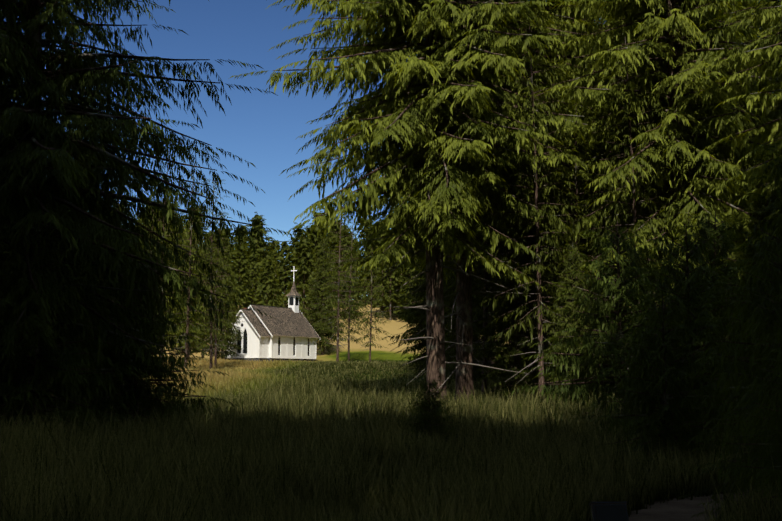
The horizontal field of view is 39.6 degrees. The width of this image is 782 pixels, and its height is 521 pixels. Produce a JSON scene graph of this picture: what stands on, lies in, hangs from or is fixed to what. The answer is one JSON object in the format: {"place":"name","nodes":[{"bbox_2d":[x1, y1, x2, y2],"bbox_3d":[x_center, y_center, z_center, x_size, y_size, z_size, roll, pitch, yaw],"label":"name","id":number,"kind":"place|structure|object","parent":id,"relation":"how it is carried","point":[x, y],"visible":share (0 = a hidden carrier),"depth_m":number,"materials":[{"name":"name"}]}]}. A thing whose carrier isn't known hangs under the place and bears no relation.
{"place":"outdoors","nodes":[
{"label":"outdoors","id":0,"kind":"place"},
{"bbox_2d":[2,0,606,297],"label":"sky","id":1,"kind":"structure","parent":0,"point":[260,129],"materials":[{"name":"blue"}]},
{"bbox_2d":[0,403,781,520],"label":"grass","id":2,"kind":"structure","parent":0,"point":[369,507],"depth_m":13.25,"materials":[{"name":"green plant"}]},
{"bbox_2d":[151,300,704,518],"bbox_3d":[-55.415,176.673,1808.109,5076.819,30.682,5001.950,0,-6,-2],"label":"ground","id":3,"kind":"structure","parent":0,"point":[392,327],"depth_m":160.59,"materials":[{"name":"yellow plant"}]},
{"bbox_2d":[0,220,148,432],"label":"fir sapling","id":4,"kind":"object","parent":3,"relation":"on","point":[41,363],"visible":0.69,"depth_m":22.31,"materials":[{"name":"green plant"}]},
{"bbox_2d":[0,0,187,425],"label":"dark fir","id":5,"kind":"object","parent":3,"relation":"on","point":[10,86],"visible":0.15,"depth_m":24.90,"materials":[{"name":"green plant"}]},
{"bbox_2d":[44,179,166,408],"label":"fir sapling","id":6,"kind":"object","parent":3,"relation":"on","point":[85,343],"depth_m":32.50,"materials":[{"name":"green plant"}]},
{"bbox_2d":[51,209,198,422],"bbox_3d":[-8.007,1.893,30.401,4.923,6.766,4.837,-5,-8,40],"label":"fir sapling","id":7,"kind":"object","parent":3,"relation":"on","point":[105,283],"visible":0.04,"depth_m":30.31,"materials":[{"name":"green plant"}]},
{"bbox_2d":[100,174,149,285],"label":"thin fir","id":8,"kind":"object","parent":3,"relation":"on","point":[130,208],"visible":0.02,"depth_m":84.17,"materials":[{"name":"green plant"}]},
{"bbox_2d":[132,214,154,346],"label":"conifer tree","id":9,"kind":"object","parent":3,"relation":"on","point":[140,231],"visible":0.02,"depth_m":104.03,"materials":[{"name":"green plant"}]},
{"bbox_2d":[54,251,240,426],"bbox_3d":[-6.507,2.436,27.457,4.566,5.409,4.574,5,-8,-40],"label":"fir sapling","id":10,"kind":"object","parent":3,"relation":"on","point":[137,393],"visible":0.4,"depth_m":27.22,"materials":[{"name":"green plant"}]},
{"bbox_2d":[0,0,310,424],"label":"dark fir","id":11,"kind":"object","parent":3,"relation":"on","point":[33,146],"visible":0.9,"depth_m":24.04,"materials":[{"name":"green plant"}]},
{"bbox_2d":[140,208,180,348],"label":"thin fir","id":12,"kind":"object","parent":3,"relation":"on","point":[160,257],"visible":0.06,"depth_m":87.57,"materials":[{"name":"green plant"}]},
{"bbox_2d":[153,241,179,352],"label":"conifer tree","id":13,"kind":"object","parent":3,"relation":"on","point":[173,316],"visible":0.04,"depth_m":134.88,"materials":[{"name":"green plant"}]},
{"bbox_2d":[136,152,199,357],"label":"thin fir","id":14,"kind":"object","parent":3,"relation":"on","point":[167,236],"visible":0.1,"depth_m":81.84,"materials":[{"name":"green plant"}]},
{"bbox_2d":[164,218,212,356],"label":"conifer tree","id":15,"kind":"object","parent":3,"relation":"on","point":[192,318],"visible":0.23,"depth_m":111.09,"materials":[{"name":"green plant"}]},
{"bbox_2d":[162,169,228,368],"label":"thin fir","id":16,"kind":"object","parent":3,"relation":"on","point":[187,327],"visible":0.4,"depth_m":79.82,"materials":[{"name":"green plant"}]},
{"bbox_2d":[179,245,225,357],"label":"conifer tree","id":17,"kind":"object","parent":3,"relation":"on","point":[198,347],"visible":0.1,"depth_m":128.54,"materials":[{"name":"green plant"}]},
{"bbox_2d":[183,179,241,369],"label":"thin fir","id":18,"kind":"object","parent":3,"relation":"on","point":[211,326],"visible":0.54,"depth_m":83.62,"materials":[{"name":"green plant"}]},
{"bbox_2d":[193,212,240,366],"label":"thin fir","id":19,"kind":"object","parent":3,"relation":"on","point":[228,330],"visible":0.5,"depth_m":91.51,"materials":[{"name":"green plant"}]},
{"bbox_2d":[201,253,246,359],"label":"conifer tree","id":20,"kind":"object","parent":3,"relation":"on","point":[223,342],"visible":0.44,"depth_m":122.91,"materials":[{"name":"green plant"}]},
{"bbox_2d":[221,267,319,361],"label":"chapel","id":21,"kind":"structure","parent":3,"relation":"on","point":[290,333],"depth_m":133.00,"materials":[{"name":"white paint"}]},
{"bbox_2d":[300,237,346,354],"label":"fir","id":22,"kind":"object","parent":3,"relation":"on","point":[321,309],"visible":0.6,"depth_m":151.41,"materials":[{"name":"green plant"}]},
{"bbox_2d":[312,202,366,360],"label":"fir","id":23,"kind":"object","parent":3,"relation":"on","point":[335,285],"visible":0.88,"depth_m":125.93,"materials":[{"name":"green plant"}]},
{"bbox_2d":[325,223,373,360],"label":"fir","id":24,"kind":"object","parent":3,"relation":"on","point":[353,306],"visible":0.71,"depth_m":135.68,"materials":[{"name":"green plant"}]},
{"bbox_2d":[354,247,391,361],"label":"fir","id":25,"kind":"object","parent":3,"relation":"on","point":[367,320],"visible":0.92,"depth_m":130.85,"materials":[{"name":"green plant"}]},
{"bbox_2d":[163,357,611,384],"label":"grass","id":26,"kind":"structure","parent":3,"relation":"on","point":[316,367],"depth_m":76.09,"materials":[{"name":"green plant"}]},
{"bbox_2d":[0,366,781,520],"bbox_3d":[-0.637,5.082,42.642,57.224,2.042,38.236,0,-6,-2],"label":"grass","id":27,"kind":"structure","parent":3,"relation":"on","point":[259,392],"depth_m":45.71,"materials":[{"name":"green plant"}]},
{"bbox_2d":[228,0,603,399],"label":"fir","id":28,"kind":"object","parent":3,"relation":"on","point":[420,233],"visible":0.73,"depth_m":43.95,"materials":[{"name":"green plant"}]},
{"bbox_2d":[382,247,454,379],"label":"fir","id":29,"kind":"object","parent":3,"relation":"on","point":[409,314],"visible":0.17,"depth_m":61.68,"materials":[{"name":"green plant"}]},
{"bbox_2d":[111,200,727,355],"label":"background trees","id":30,"kind":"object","parent":3,"relation":"on","point":[265,273],"visible":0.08,"depth_m":200.68,"materials":[{"name":"green plant"}]},
{"bbox_2d":[391,218,453,360],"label":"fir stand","id":31,"kind":"object","parent":3,"relation":"on","point":[410,265],"depth_m":98.65,"materials":[{"name":"green plant"}]},
{"bbox_2d":[392,281,455,349],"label":"fir","id":32,"kind":"object","parent":3,"relation":"on","point":[409,304],"depth_m":107.67,"materials":[{"name":"green plant"}]},
{"bbox_2d":[388,375,471,448],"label":"conifer sapling","id":33,"kind":"object","parent":3,"relation":"on","point":[424,416],"visible":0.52,"depth_m":20.15,"materials":[{"name":"green plant"}]},
{"bbox_2d":[401,268,482,366],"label":"fir","id":34,"kind":"object","parent":3,"relation":"on","point":[423,301],"depth_m":75.55,"materials":[{"name":"green plant"}]},
{"bbox_2d":[411,228,498,374],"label":"thin fir","id":35,"kind":"object","parent":3,"relation":"on","point":[453,322],"visible":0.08,"depth_m":53.86,"materials":[{"name":"green plant"}]},
{"bbox_2d":[302,0,621,401],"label":"fir","id":36,"kind":"object","parent":3,"relation":"on","point":[464,293],"visible":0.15,"depth_m":45.70,"materials":[{"name":"green plant"}]},
{"bbox_2d":[421,232,504,384],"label":"fir","id":37,"kind":"object","parent":3,"relation":"on","point":[452,350],"visible":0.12,"depth_m":56.56,"materials":[{"name":"green plant"}]},
{"bbox_2d":[403,235,531,363],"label":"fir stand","id":38,"kind":"object","parent":3,"relation":"on","point":[488,314],"depth_m":83.56,"materials":[{"name":"green plant"}]},
{"bbox_2d":[383,59,551,374],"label":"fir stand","id":39,"kind":"object","parent":3,"relation":"on","point":[443,237],"visible":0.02,"depth_m":67.27,"materials":[{"name":"green plant"}]},
{"bbox_2d":[443,209,545,397],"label":"thin fir","id":40,"kind":"object","parent":3,"relation":"on","point":[484,273],"visible":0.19,"depth_m":50.89,"materials":[{"name":"green plant"}]},
{"bbox_2d":[472,189,556,400],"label":"fir","id":41,"kind":"object","parent":3,"relation":"on","point":[515,362],"visible":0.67,"depth_m":48.60,"materials":[{"name":"green plant"}]},
{"bbox_2d":[383,0,670,395],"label":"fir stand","id":42,"kind":"object","parent":3,"relation":"on","point":[566,13],"visible":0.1,"depth_m":51.55,"materials":[{"name":"green plant"}]},
{"bbox_2d":[471,11,592,397],"bbox_3d":[6.224,-1.877,45.252,5.224,17.400,5.447,-5,-8,39],"label":"thin fir","id":43,"kind":"object","parent":3,"relation":"on","point":[539,311],"visible":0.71,"depth_m":44.88,"materials":[{"name":"green plant"}]},
{"bbox_2d":[494,200,569,383],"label":"fir","id":44,"kind":"object","parent":3,"relation":"on","point":[549,327],"depth_m":57.32,"materials":[{"name":"green plant"}]},
{"bbox_2d":[529,97,604,366],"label":"thin fir","id":45,"kind":"object","parent":3,"relation":"on","point":[556,264],"visible":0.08,"depth_m":50.61,"materials":[{"name":"green plant"}]},
{"bbox_2d":[534,242,608,403],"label":"fir","id":46,"kind":"object","parent":3,"relation":"on","point":[569,301],"visible":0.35,"depth_m":40.95,"materials":[{"name":"green plant"}]},
{"bbox_2d":[522,70,631,362],"bbox_3d":[7.990,-0.745,47.133,4.992,15.400,5.346,1,-6,-5],"label":"thin fir","id":47,"kind":"object","parent":3,"relation":"on","point":[576,200],"visible":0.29,"depth_m":47.05,"materials":[{"name":"green plant"}]},
{"bbox_2d":[530,0,626,232],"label":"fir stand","id":48,"kind":"object","parent":3,"relation":"on","point":[595,51],"visible":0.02,"depth_m":70.59,"materials":[{"name":"green plant"}]},
{"bbox_2d":[552,154,611,341],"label":"fir","id":49,"kind":"object","parent":3,"relation":"on","point":[581,243],"depth_m":61.48,"materials":[{"name":"green plant"}]},
{"bbox_2d":[505,218,690,418],"bbox_3d":[6.202,2.110,29.149,5.422,6.424,5.432,5,-8,-41],"label":"fir sapling","id":50,"kind":"object","parent":3,"relation":"on","point":[595,359],"visible":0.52,"depth_m":28.82,"materials":[{"name":"green plant"}]},
{"bbox_2d":[555,173,644,397],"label":"fir","id":51,"kind":"object","parent":3,"relation":"on","point":[592,251],"visible":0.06,"depth_m":47.37,"materials":[{"name":"green plant"}]},
{"bbox_2d":[589,501,628,520],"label":"trash bin","id":52,"kind":"object","parent":3,"relation":"on","point":[609,510],"visible":1,"depth_m":5.73,"materials":[{"name":"blue plastic"}]},
{"bbox_2d":[570,39,683,375],"bbox_3d":[9.995,-1.288,43.759,4.902,15.660,4.701,5,-8,-40],"label":"thin fir","id":53,"kind":"object","parent":3,"relation":"on","point":[643,204],"visible":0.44,"depth_m":43.68,"materials":[{"name":"green plant"}]},
{"bbox_2d":[600,16,658,298],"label":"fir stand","id":54,"kind":"object","parent":3,"relation":"on","point":[604,21],"depth_m":103.68,"materials":[{"name":"green plant"}]},
{"bbox_2d":[517,0,781,343],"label":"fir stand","id":55,"kind":"object","parent":3,"relation":"on","point":[690,75],"visible":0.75,"depth_m":43.85,"materials":[{"name":"green plant"}]},
{"bbox_2d":[572,293,750,461],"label":"fir sapling","id":56,"kind":"object","parent":3,"relation":"on","point":[652,360],"visible":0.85,"depth_m":17.25,"materials":[{"name":"green plant"}]},
{"bbox_2d":[586,8,763,292],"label":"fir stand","id":57,"kind":"object","parent":3,"relation":"on","point":[608,24],"depth_m":69.45,"materials":[{"name":"green plant"}]},
{"bbox_2d":[600,224,760,448],"bbox_3d":[5.783,1.832,20.388,4.288,5.071,4.281,3,-7,-29],"label":"fir sapling","id":58,"kind":"object","parent":3,"relation":"on","point":[693,314],"visible":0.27,"depth_m":20.32,"materials":[{"name":"green plant"}]},
{"bbox_2d":[623,34,743,321],"bbox_3d":[12.207,-2.052,46.508,5.224,17.400,5.447,-5,-8,41],"label":"thin fir","id":59,"kind":"object","parent":3,"relation":"on","point":[668,160],"visible":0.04,"depth_m":46.53,"materials":[{"name":"green plant"}]},
{"bbox_2d":[587,0,781,361],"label":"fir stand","id":60,"kind":"object","parent":3,"relation":"on","point":[745,4],"visible":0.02,"depth_m":55.69,"materials":[{"name":"green plant"}]},
{"bbox_2d":[666,210,718,382],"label":"fir","id":61,"kind":"object","parent":3,"relation":"on","point":[691,224],"visible":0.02,"depth_m":39.95,"materials":[{"name":"green plant"}]},
{"bbox_2d":[628,205,764,415],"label":"dark fir","id":62,"kind":"object","parent":3,"relation":"on","point":[706,227],"visible":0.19,"depth_m":26.07,"materials":[{"name":"green plant"}]},
{"bbox_2d":[671,135,781,448],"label":"fir sapling","id":63,"kind":"object","parent":3,"relation":"on","point":[779,191],"visible":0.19,"depth_m":17.41,"materials":[{"name":"green plant"}]},
{"bbox_2d":[674,214,781,503],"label":"fir sapling","id":64,"kind":"object","parent":3,"relation":"on","point":[769,314],"visible":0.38,"depth_m":13.43,"materials":[{"name":"green plant"}]},
{"bbox_2d":[689,296,781,520],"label":"fir sapling","id":65,"kind":"object","parent":3,"relation":"on","point":[775,439],"visible":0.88,"depth_m":10.54,"materials":[{"name":"green plant"}]},
{"bbox_2d":[699,0,781,246],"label":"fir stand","id":66,"kind":"object","parent":3,"relation":"on","point":[761,12],"visible":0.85,"depth_m":37.99,"materials":[{"name":"green plant"}]},
{"bbox_2d":[710,10,781,238],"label":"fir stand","id":67,"kind":"object","parent":3,"relation":"on","point":[777,112],"visible":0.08,"depth_m":49.47,"materials":[{"name":"green plant"}]},
{"bbox_2d":[723,0,773,335],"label":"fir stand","id":68,"kind":"object","parent":3,"relation":"on","point":[764,137],"depth_m":81.09,"materials":[{"name":"green plant"}]},
{"bbox_2d":[725,101,781,355],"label":"fir","id":69,"kind":"object","parent":3,"relation":"on","point":[739,230],"visible":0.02,"depth_m":55.98,"materials":[{"name":"green plant"}]},
{"bbox_2d":[741,2,781,239],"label":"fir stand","id":70,"kind":"object","parent":3,"relation":"on","point":[767,57],"visible":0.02,"depth_m":64.33,"materials":[{"name":"green plant"}]},
{"bbox_2d":[628,490,769,520],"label":"rock","id":71,"kind":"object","parent":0,"point":[675,509],"depth_m":12.25,"materials":[{"name":"grey stone"}]}
]}

